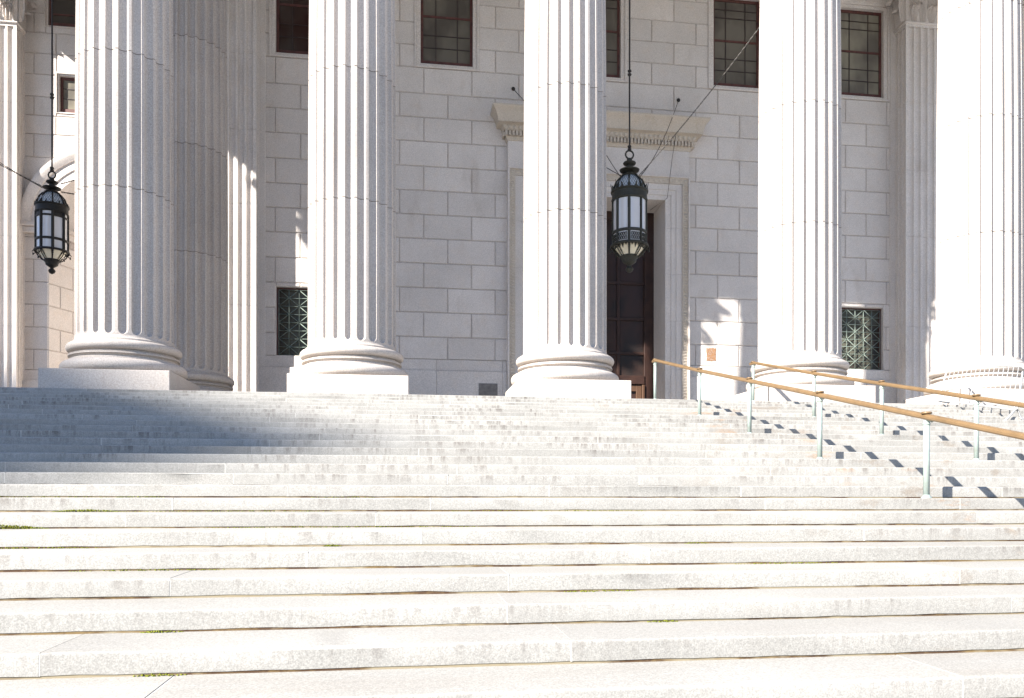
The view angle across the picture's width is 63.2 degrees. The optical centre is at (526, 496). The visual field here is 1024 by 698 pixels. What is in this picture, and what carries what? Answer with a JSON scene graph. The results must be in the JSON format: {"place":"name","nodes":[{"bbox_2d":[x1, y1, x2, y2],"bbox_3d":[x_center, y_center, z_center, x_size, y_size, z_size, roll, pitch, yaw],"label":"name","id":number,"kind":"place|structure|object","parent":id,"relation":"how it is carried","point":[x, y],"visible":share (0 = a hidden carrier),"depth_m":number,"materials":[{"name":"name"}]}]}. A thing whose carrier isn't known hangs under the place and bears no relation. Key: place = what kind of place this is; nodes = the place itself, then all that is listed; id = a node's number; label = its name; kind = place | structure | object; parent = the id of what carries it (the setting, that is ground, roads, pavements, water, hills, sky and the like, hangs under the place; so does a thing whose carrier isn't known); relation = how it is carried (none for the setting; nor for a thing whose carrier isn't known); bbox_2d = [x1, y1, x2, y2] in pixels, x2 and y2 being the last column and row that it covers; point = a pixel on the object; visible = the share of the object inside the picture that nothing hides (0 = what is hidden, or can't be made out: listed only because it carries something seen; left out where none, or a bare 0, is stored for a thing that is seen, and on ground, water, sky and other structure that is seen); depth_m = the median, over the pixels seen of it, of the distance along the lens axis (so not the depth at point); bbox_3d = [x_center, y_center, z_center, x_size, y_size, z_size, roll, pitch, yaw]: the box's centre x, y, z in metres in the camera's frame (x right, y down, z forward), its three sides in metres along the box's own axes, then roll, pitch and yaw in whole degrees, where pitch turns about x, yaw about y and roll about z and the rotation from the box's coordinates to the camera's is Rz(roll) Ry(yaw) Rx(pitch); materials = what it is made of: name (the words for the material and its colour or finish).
{"place":"outdoors","nodes":[
{"label":"outdoors","id":0,"kind":"place"},
{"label":"portico floor","id":1,"kind":"structure","parent":0,"visible":0},
{"bbox_2d":[38,0,199,390],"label":"column","id":2,"kind":"structure","parent":1,"relation":"on","point":[124,231],"depth_m":16.59,"materials":[{"name":"stone"}]},
{"bbox_2d":[173,0,234,390],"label":"column","id":3,"kind":"structure","parent":1,"relation":"on","point":[200,189],"depth_m":21.10,"materials":[{"name":"stone"}]},
{"bbox_2d":[287,0,408,393],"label":"column","id":4,"kind":"structure","parent":1,"relation":"on","point":[351,348],"depth_m":17.25,"materials":[{"name":"stone"}]},
{"bbox_2d":[0,0,1023,402],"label":"courthouse","id":5,"kind":"structure","parent":1,"relation":"on","point":[684,292],"depth_m":28.58,"materials":[{"name":"stone"}]},
{"bbox_2d":[32,0,71,273],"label":"lantern","id":6,"kind":"object","parent":5,"relation":"hanging from","point":[51,228],"visible":1,"depth_m":24.04,"materials":[{"name":"brown metal"}]},
{"bbox_2d":[0,164,41,186],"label":"stay cable","id":7,"kind":"object","parent":6,"relation":"attached to","point":[19,174],"visible":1,"depth_m":23.54,"materials":[{"name":"black metal"}]},
{"bbox_2d":[45,0,75,28],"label":"window","id":8,"kind":"structure","parent":5,"relation":"in","point":[64,11],"depth_m":30.11,"materials":[{"name":"glass"}]},
{"bbox_2d":[56,72,74,114],"bbox_3d":[-16.132,-14.529,30.193,1.680,1.500,0.355,0,0,-8],"label":"window","id":9,"kind":"structure","parent":5,"relation":"in","point":[65,81],"depth_m":30.10,"materials":[{"name":"glass"}]},
{"bbox_2d":[269,0,308,58],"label":"window","id":10,"kind":"structure","parent":5,"relation":"in","point":[288,19],"depth_m":26.97,"materials":[{"name":"glass"}]},
{"bbox_2d":[275,286,307,355],"bbox_3d":[-7.073,-5.635,27.080,2.100,2.270,0.472,0,0,-8],"label":"barred window","id":11,"kind":"structure","parent":5,"relation":"in","point":[291,309],"depth_m":26.97,"materials":[{"name":"metal"}]},
{"bbox_2d":[414,0,478,71],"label":"window","id":12,"kind":"structure","parent":5,"relation":"in","point":[446,32],"depth_m":27.67,"materials":[{"name":"glass"}]},
{"bbox_2d":[511,87,620,175],"bbox_3d":[1.091,-11.400,25.743,0.120,4.573,5.245,0,0,-37],"label":"stay cable","id":13,"kind":"object","parent":5,"relation":"attached to","point":[513,88],"visible":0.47,"depth_m":27.54,"materials":[{"name":"metal"}]},
{"bbox_2d":[606,0,626,82],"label":"window","id":14,"kind":"structure","parent":5,"relation":"in","point":[616,10],"depth_m":28.50,"materials":[{"name":"glass"}]},
{"bbox_2d":[609,0,649,272],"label":"lantern","id":15,"kind":"object","parent":5,"relation":"hanging from","point":[629,193],"visible":1,"depth_m":23.35,"materials":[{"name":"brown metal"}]},
{"bbox_2d":[606,211,653,398],"bbox_3d":[2.219,-6.081,29.419,4.680,8.080,0.220,0,0,-8],"label":"door","id":16,"kind":"structure","parent":5,"relation":"in","point":[630,296],"depth_m":29.67,"materials":[{"name":"brown wood"}]},
{"bbox_2d":[640,98,679,176],"bbox_3d":[4.156,-11.357,26.237,0.120,4.693,5.325,0,0,24],"label":"stay cable","id":17,"kind":"object","parent":5,"relation":"attached to","point":[678,99],"visible":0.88,"depth_m":26.88,"materials":[{"name":"metal"}]},
{"bbox_2d":[652,136,675,208],"bbox_3d":[4.636,-11.216,28.672,0.187,2.248,1.408,0,0,-30],"label":"hanging wire","id":18,"kind":"object","parent":5,"relation":"hanging from","point":[670,172],"visible":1,"depth_m":28.22,"materials":[{"name":"metal"}]},
{"bbox_2d":[706,348,715,360],"bbox_3d":[6.386,-4.911,28.819,0.357,0.469,0.042,0,0,-8],"label":"notice","id":19,"kind":"object","parent":5,"relation":"attached to","point":[711,354],"visible":1,"depth_m":28.80,"materials":[{"name":"paper"}]},
{"bbox_2d":[708,0,759,92],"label":"window","id":20,"kind":"structure","parent":5,"relation":"in","point":[731,23],"depth_m":29.14,"materials":[{"name":"glass"}]},
{"bbox_2d":[842,306,883,370],"bbox_3d":[11.712,-5.616,29.796,2.100,2.270,0.472,0,0,-8],"label":"barred window","id":21,"kind":"structure","parent":5,"relation":"in","point":[862,327],"depth_m":29.81,"materials":[{"name":"metal"}]},
{"bbox_2d":[841,0,889,101],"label":"window","id":22,"kind":"structure","parent":5,"relation":"in","point":[865,25],"depth_m":29.79,"materials":[{"name":"glass"}]},
{"bbox_2d":[505,0,630,398],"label":"column","id":23,"kind":"structure","parent":1,"relation":"on","point":[565,354],"depth_m":17.92,"materials":[{"name":"stone"}]},
{"bbox_2d":[730,0,875,402],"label":"column","id":24,"kind":"structure","parent":1,"relation":"on","point":[800,222],"depth_m":18.74,"materials":[{"name":"stone"}]},
{"bbox_2d":[638,28,758,175],"bbox_3d":[4.475,-10.326,21.888,0.038,2.550,4.331,0,0,-38],"label":"stay cable","id":25,"kind":"object","parent":24,"relation":"attached to","point":[703,100],"visible":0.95,"depth_m":21.63,"materials":[{"name":"black metal"}]},
{"bbox_2d":[903,0,1023,404],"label":"column","id":26,"kind":"structure","parent":1,"relation":"on","point":[980,227],"depth_m":19.42,"materials":[{"name":"stone"}]},
{"label":"ground","id":27,"kind":"structure","parent":0,"visible":0},
{"bbox_2d":[124,397,982,647],"bbox_3d":[4.625,-0.070,9.944,64.000,3.923,16.547,0,0,-8],"label":"step bed","id":28,"kind":"object","parent":27,"relation":"on","point":[620,549],"depth_m":7.23,"materials":[{"name":"stone"}]},
{"bbox_2d":[0,387,1023,697],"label":"stone steps","id":29,"kind":"structure","parent":28,"relation":"on","point":[74,449],"depth_m":6.16,"materials":[{"name":"stone"}]},
{"bbox_2d":[0,496,836,676],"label":"moss","id":30,"kind":"object","parent":29,"relation":"on","point":[81,510],"visible":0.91,"depth_m":6.43,"materials":[{"name":"green plant"}]},
{"bbox_2d":[4,389,1016,697],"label":"step grout","id":31,"kind":"object","parent":29,"relation":"on","point":[502,569],"visible":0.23,"depth_m":6.84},
{"bbox_2d":[0,483,1023,697],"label":"step joint dirt","id":32,"kind":"structure","parent":29,"relation":"on","point":[381,626],"depth_m":5.75,"materials":[{"name":"brown soil"}]},
{"bbox_2d":[652,359,1023,497],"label":"handrail","id":33,"kind":"object","parent":29,"relation":"on","point":[928,416],"visible":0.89,"depth_m":9.74,"materials":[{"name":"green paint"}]},
{"bbox_2d":[749,361,1023,459],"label":"handrail","id":34,"kind":"object","parent":29,"relation":"on","point":[978,398],"visible":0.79,"depth_m":12.90,"materials":[{"name":"green paint"}]},
{"bbox_2d":[928,363,1023,419],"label":"crowd barrier","id":35,"kind":"object","parent":29,"relation":"on","point":[1013,409],"visible":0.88,"depth_m":17.13,"materials":[{"name":"metal"}]}
]}

